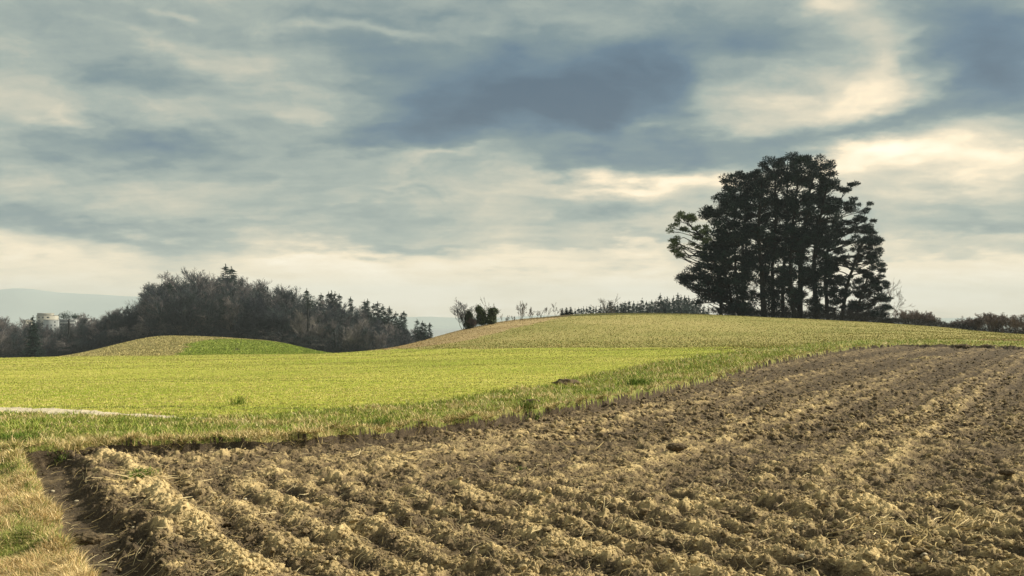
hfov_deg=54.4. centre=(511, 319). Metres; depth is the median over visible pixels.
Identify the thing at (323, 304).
broadleaf tree
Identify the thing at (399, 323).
spruce tree
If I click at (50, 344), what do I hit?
broadleaf tree
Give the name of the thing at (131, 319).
broadleaf tree
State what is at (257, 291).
broadleaf tree
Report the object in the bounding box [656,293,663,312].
spruce tree
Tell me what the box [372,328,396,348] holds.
broadleaf tree
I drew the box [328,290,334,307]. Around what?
spruce tree
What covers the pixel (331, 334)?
broadleaf tree
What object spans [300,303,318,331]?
broadleaf tree
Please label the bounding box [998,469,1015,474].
earth mound
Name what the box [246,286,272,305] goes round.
broadleaf tree
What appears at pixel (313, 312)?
broadleaf tree
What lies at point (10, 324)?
broadleaf tree
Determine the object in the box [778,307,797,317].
bramble thicket
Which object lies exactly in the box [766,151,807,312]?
pine tree
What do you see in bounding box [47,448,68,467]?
grass tuft
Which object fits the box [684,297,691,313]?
spruce tree
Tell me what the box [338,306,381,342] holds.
broadleaf tree
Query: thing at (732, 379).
straw wisp
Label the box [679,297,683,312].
spruce tree
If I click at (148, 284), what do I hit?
broadleaf tree
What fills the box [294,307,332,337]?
broadleaf tree
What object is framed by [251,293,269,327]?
broadleaf tree
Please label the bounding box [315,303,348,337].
broadleaf tree
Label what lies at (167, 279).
broadleaf tree
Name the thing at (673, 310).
spruce tree
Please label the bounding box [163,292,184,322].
broadleaf tree
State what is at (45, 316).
apartment block
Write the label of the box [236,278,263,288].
broadleaf tree
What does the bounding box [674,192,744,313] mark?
pine tree
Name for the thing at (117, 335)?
bush
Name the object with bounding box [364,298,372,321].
spruce tree
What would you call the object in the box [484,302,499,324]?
ivy covered tree
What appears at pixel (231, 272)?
spruce tree
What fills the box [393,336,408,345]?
broadleaf tree
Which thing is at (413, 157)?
sky
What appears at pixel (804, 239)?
pine tree
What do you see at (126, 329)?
broadleaf tree
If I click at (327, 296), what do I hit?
spruce tree
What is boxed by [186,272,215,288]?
broadleaf tree
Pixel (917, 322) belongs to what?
hedge undergrowth
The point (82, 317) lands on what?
broadleaf tree
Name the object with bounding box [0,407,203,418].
gravel path
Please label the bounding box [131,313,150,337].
broadleaf tree
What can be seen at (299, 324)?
broadleaf tree
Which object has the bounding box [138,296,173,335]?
broadleaf tree
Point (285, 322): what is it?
broadleaf tree
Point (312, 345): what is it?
bush
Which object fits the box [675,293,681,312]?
spruce tree
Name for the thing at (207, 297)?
broadleaf tree
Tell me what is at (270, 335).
bush
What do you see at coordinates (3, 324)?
broadleaf tree
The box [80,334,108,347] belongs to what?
bush
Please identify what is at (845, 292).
pine tree
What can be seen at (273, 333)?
bush
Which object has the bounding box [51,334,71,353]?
broadleaf tree
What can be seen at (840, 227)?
pine tree
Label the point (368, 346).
bush
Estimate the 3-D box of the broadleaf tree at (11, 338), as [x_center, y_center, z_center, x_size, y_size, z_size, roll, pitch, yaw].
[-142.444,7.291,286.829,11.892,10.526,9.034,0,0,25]
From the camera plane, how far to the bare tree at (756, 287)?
152.92 m
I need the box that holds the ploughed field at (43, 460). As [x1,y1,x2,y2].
[25,344,1023,575]
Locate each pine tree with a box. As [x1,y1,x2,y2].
[58,310,82,343]
[303,293,320,342]
[665,210,721,314]
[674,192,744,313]
[708,172,758,315]
[730,170,764,315]
[742,168,780,316]
[753,156,791,316]
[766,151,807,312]
[772,154,824,317]
[780,154,838,318]
[797,163,843,319]
[819,180,877,318]
[825,234,884,318]
[846,222,894,321]
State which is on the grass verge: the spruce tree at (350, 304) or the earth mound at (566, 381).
the earth mound at (566, 381)
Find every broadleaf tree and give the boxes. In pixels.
[0,316,20,344]
[0,316,22,331]
[0,329,12,352]
[0,329,16,355]
[0,329,25,357]
[5,319,41,348]
[5,322,21,335]
[14,317,28,327]
[16,331,27,347]
[37,324,49,340]
[39,337,52,355]
[45,326,55,338]
[48,333,65,347]
[50,322,74,337]
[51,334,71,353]
[53,327,67,337]
[58,326,79,346]
[69,318,91,341]
[70,324,90,341]
[75,318,91,335]
[76,312,93,332]
[85,314,111,337]
[85,317,99,340]
[86,319,108,338]
[99,312,121,333]
[100,310,118,326]
[105,314,128,332]
[111,308,124,321]
[118,311,130,329]
[120,311,137,330]
[121,326,128,335]
[124,305,144,325]
[125,279,167,317]
[126,284,156,314]
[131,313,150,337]
[136,299,161,324]
[137,283,175,316]
[137,284,180,325]
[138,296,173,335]
[151,270,184,290]
[160,273,201,299]
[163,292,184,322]
[165,267,214,291]
[171,287,215,333]
[172,285,195,299]
[174,283,205,328]
[184,280,229,303]
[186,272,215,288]
[186,273,208,288]
[195,287,225,322]
[199,276,228,298]
[208,274,247,295]
[209,284,240,325]
[211,283,245,320]
[217,290,261,329]
[218,293,256,336]
[222,282,248,315]
[230,283,253,296]
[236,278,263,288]
[240,284,286,315]
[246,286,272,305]
[248,279,271,315]
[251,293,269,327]
[255,279,272,304]
[262,289,291,314]
[264,285,302,316]
[264,306,297,338]
[272,288,298,332]
[281,297,306,333]
[282,302,306,336]
[285,309,312,346]
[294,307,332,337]
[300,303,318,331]
[301,301,323,312]
[302,301,318,319]
[302,316,329,350]
[306,309,341,343]
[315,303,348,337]
[318,299,360,317]
[323,317,348,347]
[324,314,352,343]
[335,318,368,350]
[336,305,363,340]
[337,316,373,348]
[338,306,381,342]
[350,322,375,349]
[369,326,393,349]
[370,325,392,344]
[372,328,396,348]
[373,331,396,349]
[376,322,405,341]
[389,327,412,344]
[393,334,416,345]
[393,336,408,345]
[397,325,411,343]
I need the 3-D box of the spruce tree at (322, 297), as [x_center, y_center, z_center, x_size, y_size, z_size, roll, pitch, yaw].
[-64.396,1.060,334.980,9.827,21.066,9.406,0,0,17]
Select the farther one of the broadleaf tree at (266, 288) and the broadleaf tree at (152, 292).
the broadleaf tree at (266, 288)
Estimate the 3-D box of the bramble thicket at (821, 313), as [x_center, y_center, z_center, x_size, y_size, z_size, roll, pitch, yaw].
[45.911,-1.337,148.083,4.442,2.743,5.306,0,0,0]
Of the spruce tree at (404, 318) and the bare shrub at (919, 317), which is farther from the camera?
the spruce tree at (404, 318)
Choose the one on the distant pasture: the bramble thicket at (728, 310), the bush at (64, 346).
the bush at (64, 346)
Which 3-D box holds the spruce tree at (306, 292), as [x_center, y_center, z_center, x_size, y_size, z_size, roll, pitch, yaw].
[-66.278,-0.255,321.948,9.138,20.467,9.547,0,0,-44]
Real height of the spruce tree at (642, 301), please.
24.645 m
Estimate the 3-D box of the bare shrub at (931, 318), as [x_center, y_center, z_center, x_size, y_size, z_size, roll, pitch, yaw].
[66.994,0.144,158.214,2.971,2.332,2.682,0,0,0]
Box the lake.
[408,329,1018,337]
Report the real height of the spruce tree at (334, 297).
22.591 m
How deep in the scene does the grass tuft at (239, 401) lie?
20.58 m
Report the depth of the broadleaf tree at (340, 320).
293.90 m
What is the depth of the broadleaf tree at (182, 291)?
302.08 m
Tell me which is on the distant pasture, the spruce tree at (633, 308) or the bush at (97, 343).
the bush at (97, 343)
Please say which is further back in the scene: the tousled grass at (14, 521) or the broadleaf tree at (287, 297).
the broadleaf tree at (287, 297)
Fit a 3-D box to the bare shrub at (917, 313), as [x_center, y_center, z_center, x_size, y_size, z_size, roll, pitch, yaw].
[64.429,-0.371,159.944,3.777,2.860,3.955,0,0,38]
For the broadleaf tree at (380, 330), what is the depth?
303.27 m
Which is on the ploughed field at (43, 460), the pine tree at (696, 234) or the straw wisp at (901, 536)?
the straw wisp at (901, 536)
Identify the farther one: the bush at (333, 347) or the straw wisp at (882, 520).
the bush at (333, 347)
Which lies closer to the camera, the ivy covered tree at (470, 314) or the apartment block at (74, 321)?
the ivy covered tree at (470, 314)
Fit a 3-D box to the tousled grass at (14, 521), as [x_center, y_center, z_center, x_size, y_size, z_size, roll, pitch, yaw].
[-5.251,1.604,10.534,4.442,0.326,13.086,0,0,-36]
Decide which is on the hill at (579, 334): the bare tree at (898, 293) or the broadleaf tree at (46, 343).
the bare tree at (898, 293)
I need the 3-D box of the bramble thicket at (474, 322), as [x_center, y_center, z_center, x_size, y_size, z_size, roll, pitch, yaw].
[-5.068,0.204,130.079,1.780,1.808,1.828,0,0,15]
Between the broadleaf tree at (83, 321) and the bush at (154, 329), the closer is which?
the bush at (154, 329)
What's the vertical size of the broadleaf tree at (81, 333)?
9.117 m
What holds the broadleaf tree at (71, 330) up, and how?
on the valley ground
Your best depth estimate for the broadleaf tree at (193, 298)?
286.45 m
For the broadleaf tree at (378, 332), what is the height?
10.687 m
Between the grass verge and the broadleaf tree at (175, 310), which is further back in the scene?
the broadleaf tree at (175, 310)
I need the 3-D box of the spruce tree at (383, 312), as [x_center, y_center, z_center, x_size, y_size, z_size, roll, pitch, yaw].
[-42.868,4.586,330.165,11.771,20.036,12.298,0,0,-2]
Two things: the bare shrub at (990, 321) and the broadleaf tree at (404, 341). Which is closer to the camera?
the bare shrub at (990, 321)
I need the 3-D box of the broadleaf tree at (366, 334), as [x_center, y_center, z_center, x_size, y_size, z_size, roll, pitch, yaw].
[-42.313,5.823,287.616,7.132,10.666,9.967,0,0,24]
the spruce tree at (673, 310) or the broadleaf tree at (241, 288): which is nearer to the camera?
the broadleaf tree at (241, 288)
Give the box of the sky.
[0,0,1023,317]
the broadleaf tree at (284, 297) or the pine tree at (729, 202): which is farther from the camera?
the broadleaf tree at (284, 297)
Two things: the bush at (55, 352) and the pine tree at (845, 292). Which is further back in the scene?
the bush at (55, 352)
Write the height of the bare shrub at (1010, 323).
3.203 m
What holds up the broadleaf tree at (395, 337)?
on the valley ground
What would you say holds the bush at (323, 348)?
on the distant pasture
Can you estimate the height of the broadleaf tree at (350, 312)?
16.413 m
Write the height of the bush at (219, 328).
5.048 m
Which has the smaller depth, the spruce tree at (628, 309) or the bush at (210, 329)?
the bush at (210, 329)
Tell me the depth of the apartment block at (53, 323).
862.08 m
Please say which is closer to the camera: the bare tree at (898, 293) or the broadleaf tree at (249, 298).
the bare tree at (898, 293)
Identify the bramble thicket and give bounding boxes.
[466,315,480,326]
[707,306,727,314]
[721,302,732,314]
[745,308,767,316]
[767,310,778,316]
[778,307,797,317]
[797,307,812,318]
[808,305,833,318]
[822,306,839,319]
[832,309,863,320]
[845,306,870,320]
[867,310,886,321]
[877,315,897,322]
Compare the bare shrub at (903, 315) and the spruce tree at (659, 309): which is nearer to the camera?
the bare shrub at (903, 315)
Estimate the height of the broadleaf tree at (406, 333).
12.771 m
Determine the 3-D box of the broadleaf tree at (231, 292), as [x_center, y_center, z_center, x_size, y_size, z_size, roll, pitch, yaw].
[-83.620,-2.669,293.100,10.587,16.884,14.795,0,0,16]
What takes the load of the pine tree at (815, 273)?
on the hill at (579, 334)
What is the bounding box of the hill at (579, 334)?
[401,313,1023,353]
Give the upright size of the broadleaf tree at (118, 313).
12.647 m
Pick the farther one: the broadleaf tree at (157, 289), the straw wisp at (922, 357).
the broadleaf tree at (157, 289)
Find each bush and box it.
[43,344,71,356]
[54,339,88,353]
[58,342,76,352]
[69,339,95,350]
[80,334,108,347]
[81,336,111,348]
[96,335,115,347]
[101,326,137,343]
[112,324,150,340]
[127,322,168,337]
[143,319,178,334]
[157,322,193,335]
[195,324,218,336]
[213,320,233,336]
[241,328,269,339]
[256,329,279,340]
[257,326,292,340]
[257,327,295,341]
[283,334,317,344]
[293,335,335,349]
[316,340,329,350]
[320,341,346,352]
[365,343,386,348]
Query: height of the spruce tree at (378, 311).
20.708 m
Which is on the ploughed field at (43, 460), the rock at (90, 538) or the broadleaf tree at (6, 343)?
the rock at (90, 538)
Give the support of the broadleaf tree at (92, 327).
on the valley ground
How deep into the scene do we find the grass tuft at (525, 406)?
18.39 m
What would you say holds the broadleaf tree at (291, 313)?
on the valley ground
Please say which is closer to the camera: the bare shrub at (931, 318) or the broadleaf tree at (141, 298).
the bare shrub at (931, 318)
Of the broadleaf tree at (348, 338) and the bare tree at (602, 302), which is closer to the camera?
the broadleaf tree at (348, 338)
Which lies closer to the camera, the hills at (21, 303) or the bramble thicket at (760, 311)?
the bramble thicket at (760, 311)
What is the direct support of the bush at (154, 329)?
on the distant pasture
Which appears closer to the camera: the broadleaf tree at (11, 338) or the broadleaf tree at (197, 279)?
the broadleaf tree at (11, 338)
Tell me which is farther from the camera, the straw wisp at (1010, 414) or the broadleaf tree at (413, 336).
the broadleaf tree at (413, 336)
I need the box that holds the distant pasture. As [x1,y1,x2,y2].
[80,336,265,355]
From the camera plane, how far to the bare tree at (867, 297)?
149.41 m
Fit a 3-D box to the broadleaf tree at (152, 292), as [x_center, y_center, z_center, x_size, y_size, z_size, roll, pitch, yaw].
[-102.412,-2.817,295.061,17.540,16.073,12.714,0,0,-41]
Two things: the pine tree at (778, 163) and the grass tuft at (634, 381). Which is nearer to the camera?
the grass tuft at (634, 381)
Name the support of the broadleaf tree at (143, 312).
on the valley ground
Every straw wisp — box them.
[92,463,210,484]
[330,449,369,457]
[378,450,440,459]
[552,442,603,450]
[718,374,753,381]
[824,510,903,528]
[826,513,974,544]
[876,519,923,543]
[899,356,941,359]
[934,507,1012,537]
[986,411,1023,418]
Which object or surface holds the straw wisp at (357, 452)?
on the ploughed field at (43, 460)
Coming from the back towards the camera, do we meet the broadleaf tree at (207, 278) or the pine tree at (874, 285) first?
the broadleaf tree at (207, 278)
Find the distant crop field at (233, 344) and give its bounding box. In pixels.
[184,339,295,353]
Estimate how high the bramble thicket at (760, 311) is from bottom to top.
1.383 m
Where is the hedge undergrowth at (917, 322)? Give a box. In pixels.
[717,309,1023,333]
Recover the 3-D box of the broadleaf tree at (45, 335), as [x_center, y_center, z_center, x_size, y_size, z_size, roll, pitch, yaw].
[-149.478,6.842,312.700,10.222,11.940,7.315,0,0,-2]
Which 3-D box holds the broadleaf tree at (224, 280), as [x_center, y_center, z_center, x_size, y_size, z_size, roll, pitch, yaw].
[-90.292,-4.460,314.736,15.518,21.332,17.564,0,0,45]
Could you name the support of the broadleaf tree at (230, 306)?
on the distant pasture
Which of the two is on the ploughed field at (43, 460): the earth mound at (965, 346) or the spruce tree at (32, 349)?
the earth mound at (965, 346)
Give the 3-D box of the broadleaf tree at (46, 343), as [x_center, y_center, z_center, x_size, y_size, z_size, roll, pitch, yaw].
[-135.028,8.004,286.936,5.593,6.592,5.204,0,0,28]
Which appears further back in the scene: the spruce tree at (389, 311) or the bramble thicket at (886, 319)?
the spruce tree at (389, 311)
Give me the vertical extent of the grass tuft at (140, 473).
0.221 m
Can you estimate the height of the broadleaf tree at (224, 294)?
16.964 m
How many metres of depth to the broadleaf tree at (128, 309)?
310.66 m
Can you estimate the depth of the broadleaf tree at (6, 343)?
287.76 m
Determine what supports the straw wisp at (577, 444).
on the ploughed field at (43, 460)
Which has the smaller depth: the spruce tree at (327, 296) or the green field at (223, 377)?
the green field at (223, 377)
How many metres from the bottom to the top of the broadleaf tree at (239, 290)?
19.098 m
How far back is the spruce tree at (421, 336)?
315.70 m
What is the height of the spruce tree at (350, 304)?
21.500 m
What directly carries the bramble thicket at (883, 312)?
on the hill at (579, 334)
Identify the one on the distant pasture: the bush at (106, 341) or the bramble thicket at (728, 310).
the bush at (106, 341)
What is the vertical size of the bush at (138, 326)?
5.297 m
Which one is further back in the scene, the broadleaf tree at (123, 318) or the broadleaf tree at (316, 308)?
the broadleaf tree at (316, 308)
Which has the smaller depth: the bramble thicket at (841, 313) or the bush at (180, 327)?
the bramble thicket at (841, 313)
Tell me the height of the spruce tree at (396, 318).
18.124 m
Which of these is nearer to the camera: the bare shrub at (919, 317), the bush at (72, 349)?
the bare shrub at (919, 317)
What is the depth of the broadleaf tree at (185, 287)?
293.01 m
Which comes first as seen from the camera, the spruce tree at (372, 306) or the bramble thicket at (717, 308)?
the bramble thicket at (717, 308)
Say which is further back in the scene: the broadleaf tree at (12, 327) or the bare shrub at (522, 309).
the broadleaf tree at (12, 327)
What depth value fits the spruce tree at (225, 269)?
321.73 m
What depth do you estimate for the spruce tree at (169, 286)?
305.79 m
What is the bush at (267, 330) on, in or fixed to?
on the distant pasture
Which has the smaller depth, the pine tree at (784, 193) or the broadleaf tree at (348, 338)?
the pine tree at (784, 193)
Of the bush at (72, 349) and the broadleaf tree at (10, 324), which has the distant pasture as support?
the bush at (72, 349)
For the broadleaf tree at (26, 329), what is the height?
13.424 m
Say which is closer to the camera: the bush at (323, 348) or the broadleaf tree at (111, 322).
the bush at (323, 348)
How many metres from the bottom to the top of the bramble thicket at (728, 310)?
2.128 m
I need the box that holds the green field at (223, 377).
[0,347,748,417]
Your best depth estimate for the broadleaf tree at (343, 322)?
293.88 m
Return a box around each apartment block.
[36,313,58,328]
[43,320,58,332]
[59,319,76,328]
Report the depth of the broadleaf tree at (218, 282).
315.04 m
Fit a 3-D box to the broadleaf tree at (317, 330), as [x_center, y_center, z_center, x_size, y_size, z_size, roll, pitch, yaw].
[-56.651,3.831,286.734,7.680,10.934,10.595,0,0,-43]
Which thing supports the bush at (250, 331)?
on the distant pasture
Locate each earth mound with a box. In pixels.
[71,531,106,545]
[552,379,579,384]
[666,443,687,450]
[955,344,969,348]
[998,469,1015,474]
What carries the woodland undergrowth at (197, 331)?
on the valley ground
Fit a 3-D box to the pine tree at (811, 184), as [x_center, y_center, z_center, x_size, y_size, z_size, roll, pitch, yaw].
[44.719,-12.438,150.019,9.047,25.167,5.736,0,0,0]
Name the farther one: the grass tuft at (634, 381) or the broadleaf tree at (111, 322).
the broadleaf tree at (111, 322)
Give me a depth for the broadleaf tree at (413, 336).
294.19 m
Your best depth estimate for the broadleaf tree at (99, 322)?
312.05 m
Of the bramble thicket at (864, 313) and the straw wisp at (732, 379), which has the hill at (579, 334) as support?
the bramble thicket at (864, 313)
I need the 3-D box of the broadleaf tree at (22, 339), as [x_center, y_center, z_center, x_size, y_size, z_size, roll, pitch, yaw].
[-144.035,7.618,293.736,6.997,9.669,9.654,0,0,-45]
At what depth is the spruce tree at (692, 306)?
379.75 m
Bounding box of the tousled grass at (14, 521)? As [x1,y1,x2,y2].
[0,429,137,575]
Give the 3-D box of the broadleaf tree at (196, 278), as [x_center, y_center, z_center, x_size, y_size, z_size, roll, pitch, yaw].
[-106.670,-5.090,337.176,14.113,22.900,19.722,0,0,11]
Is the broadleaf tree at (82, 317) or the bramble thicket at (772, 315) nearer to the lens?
the bramble thicket at (772, 315)
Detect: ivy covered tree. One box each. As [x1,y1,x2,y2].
[463,308,476,328]
[474,298,488,325]
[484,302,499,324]
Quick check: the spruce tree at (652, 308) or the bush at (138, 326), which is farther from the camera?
the spruce tree at (652, 308)
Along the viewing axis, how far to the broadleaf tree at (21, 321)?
336.80 m
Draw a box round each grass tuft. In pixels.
[0,429,65,442]
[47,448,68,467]
[112,465,159,479]
[226,394,250,404]
[352,416,400,426]
[515,398,543,419]
[623,376,651,385]
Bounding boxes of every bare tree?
[448,297,473,329]
[591,295,619,312]
[748,283,757,307]
[855,288,878,311]
[878,280,915,317]
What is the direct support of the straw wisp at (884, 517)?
on the ploughed field at (43, 460)
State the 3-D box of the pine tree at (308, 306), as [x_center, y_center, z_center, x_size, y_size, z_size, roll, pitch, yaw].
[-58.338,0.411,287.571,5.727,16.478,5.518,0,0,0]
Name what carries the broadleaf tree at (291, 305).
on the valley ground
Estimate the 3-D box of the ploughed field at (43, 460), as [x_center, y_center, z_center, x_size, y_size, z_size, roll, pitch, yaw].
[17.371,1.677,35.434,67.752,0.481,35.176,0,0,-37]
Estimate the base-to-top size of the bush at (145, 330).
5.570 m
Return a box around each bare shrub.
[516,302,527,319]
[891,309,916,319]
[909,309,924,323]
[914,311,932,322]
[925,314,940,326]
[951,316,971,329]
[966,312,986,329]
[975,312,1005,331]
[979,313,1021,332]
[1005,314,1023,333]
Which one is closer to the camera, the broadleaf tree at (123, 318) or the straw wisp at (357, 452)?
the straw wisp at (357, 452)
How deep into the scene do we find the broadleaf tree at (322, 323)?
304.40 m
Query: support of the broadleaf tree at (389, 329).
on the valley ground
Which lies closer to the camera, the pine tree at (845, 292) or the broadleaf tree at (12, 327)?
the pine tree at (845, 292)
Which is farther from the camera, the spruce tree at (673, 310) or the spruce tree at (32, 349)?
the spruce tree at (673, 310)
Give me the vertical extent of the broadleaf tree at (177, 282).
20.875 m
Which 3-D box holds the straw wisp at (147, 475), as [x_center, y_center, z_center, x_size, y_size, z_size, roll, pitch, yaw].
[-3.978,1.718,10.875,1.131,0.261,1.003,0,0,-41]
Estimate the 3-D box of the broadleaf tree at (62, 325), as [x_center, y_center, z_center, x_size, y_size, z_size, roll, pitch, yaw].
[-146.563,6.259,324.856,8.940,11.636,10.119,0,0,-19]
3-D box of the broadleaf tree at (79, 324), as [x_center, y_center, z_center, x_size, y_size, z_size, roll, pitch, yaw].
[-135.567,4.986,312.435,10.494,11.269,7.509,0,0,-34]
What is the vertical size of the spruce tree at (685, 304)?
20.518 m
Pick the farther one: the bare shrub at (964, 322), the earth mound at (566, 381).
the bare shrub at (964, 322)
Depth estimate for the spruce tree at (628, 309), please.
349.89 m
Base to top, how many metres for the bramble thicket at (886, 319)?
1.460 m
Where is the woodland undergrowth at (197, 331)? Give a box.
[0,322,375,357]
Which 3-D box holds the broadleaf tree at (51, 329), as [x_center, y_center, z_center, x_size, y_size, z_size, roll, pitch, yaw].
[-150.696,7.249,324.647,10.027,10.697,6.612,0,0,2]
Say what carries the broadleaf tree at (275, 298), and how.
on the valley ground
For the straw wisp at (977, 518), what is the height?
0.173 m
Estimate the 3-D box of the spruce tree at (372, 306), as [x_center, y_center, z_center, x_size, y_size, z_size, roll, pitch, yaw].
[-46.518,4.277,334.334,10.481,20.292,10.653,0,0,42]
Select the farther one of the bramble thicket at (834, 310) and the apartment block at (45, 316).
the apartment block at (45, 316)
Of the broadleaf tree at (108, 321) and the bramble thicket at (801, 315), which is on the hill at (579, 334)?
the bramble thicket at (801, 315)
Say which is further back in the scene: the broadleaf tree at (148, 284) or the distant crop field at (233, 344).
the broadleaf tree at (148, 284)
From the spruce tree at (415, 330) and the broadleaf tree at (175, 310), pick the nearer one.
the broadleaf tree at (175, 310)
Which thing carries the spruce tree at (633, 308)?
on the valley ground
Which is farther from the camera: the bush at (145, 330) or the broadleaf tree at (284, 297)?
the broadleaf tree at (284, 297)
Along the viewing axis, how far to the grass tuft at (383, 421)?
15.87 m
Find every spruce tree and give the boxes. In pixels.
[19,317,45,356]
[165,282,174,323]
[220,264,231,291]
[228,266,237,285]
[303,288,313,314]
[316,294,326,310]
[325,291,331,307]
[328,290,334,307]
[332,293,337,306]
[335,294,342,310]
[347,297,353,316]
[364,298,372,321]
[369,304,375,319]
[370,301,387,328]
[378,305,390,328]
[384,306,395,331]
[391,311,398,330]
[396,315,404,338]
[400,311,408,332]
[413,321,419,341]
[415,321,426,340]
[427,324,433,338]
[627,300,631,312]
[632,302,635,312]
[639,300,644,312]
[650,300,654,312]
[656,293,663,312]
[665,297,669,312]
[669,296,676,312]
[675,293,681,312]
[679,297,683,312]
[683,297,688,313]
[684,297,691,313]
[690,301,695,313]
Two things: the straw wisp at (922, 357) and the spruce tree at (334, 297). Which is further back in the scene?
the spruce tree at (334, 297)
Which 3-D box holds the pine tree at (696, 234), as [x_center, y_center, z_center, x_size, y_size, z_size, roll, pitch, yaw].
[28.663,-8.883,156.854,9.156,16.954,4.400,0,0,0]
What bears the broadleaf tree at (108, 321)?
on the valley ground
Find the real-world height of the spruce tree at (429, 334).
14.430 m
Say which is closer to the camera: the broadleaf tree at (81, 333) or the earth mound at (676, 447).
the earth mound at (676, 447)
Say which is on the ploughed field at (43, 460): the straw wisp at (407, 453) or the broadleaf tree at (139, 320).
the straw wisp at (407, 453)
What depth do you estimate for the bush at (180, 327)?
284.09 m
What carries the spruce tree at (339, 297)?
on the valley ground
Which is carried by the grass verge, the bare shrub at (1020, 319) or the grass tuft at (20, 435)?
the grass tuft at (20, 435)
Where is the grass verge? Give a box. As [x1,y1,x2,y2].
[0,339,1023,575]
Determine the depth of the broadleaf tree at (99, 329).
292.42 m
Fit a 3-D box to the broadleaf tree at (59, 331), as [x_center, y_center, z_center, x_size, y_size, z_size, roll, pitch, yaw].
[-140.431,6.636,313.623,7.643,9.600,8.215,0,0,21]
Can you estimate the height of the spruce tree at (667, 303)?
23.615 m
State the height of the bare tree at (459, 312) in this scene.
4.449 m
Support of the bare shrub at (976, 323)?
on the hill at (579, 334)
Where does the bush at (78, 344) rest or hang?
on the distant pasture
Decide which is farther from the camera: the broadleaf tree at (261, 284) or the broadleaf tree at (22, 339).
the broadleaf tree at (261, 284)
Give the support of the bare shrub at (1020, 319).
on the hill at (579, 334)
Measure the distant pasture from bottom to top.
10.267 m
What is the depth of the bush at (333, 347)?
284.50 m
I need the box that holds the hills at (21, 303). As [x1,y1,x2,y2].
[0,288,1022,328]
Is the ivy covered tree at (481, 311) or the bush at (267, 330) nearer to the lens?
the ivy covered tree at (481, 311)
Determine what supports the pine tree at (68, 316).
on the valley ground
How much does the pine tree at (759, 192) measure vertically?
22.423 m
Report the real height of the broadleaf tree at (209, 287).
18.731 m
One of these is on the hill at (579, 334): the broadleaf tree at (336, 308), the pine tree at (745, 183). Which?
the pine tree at (745, 183)

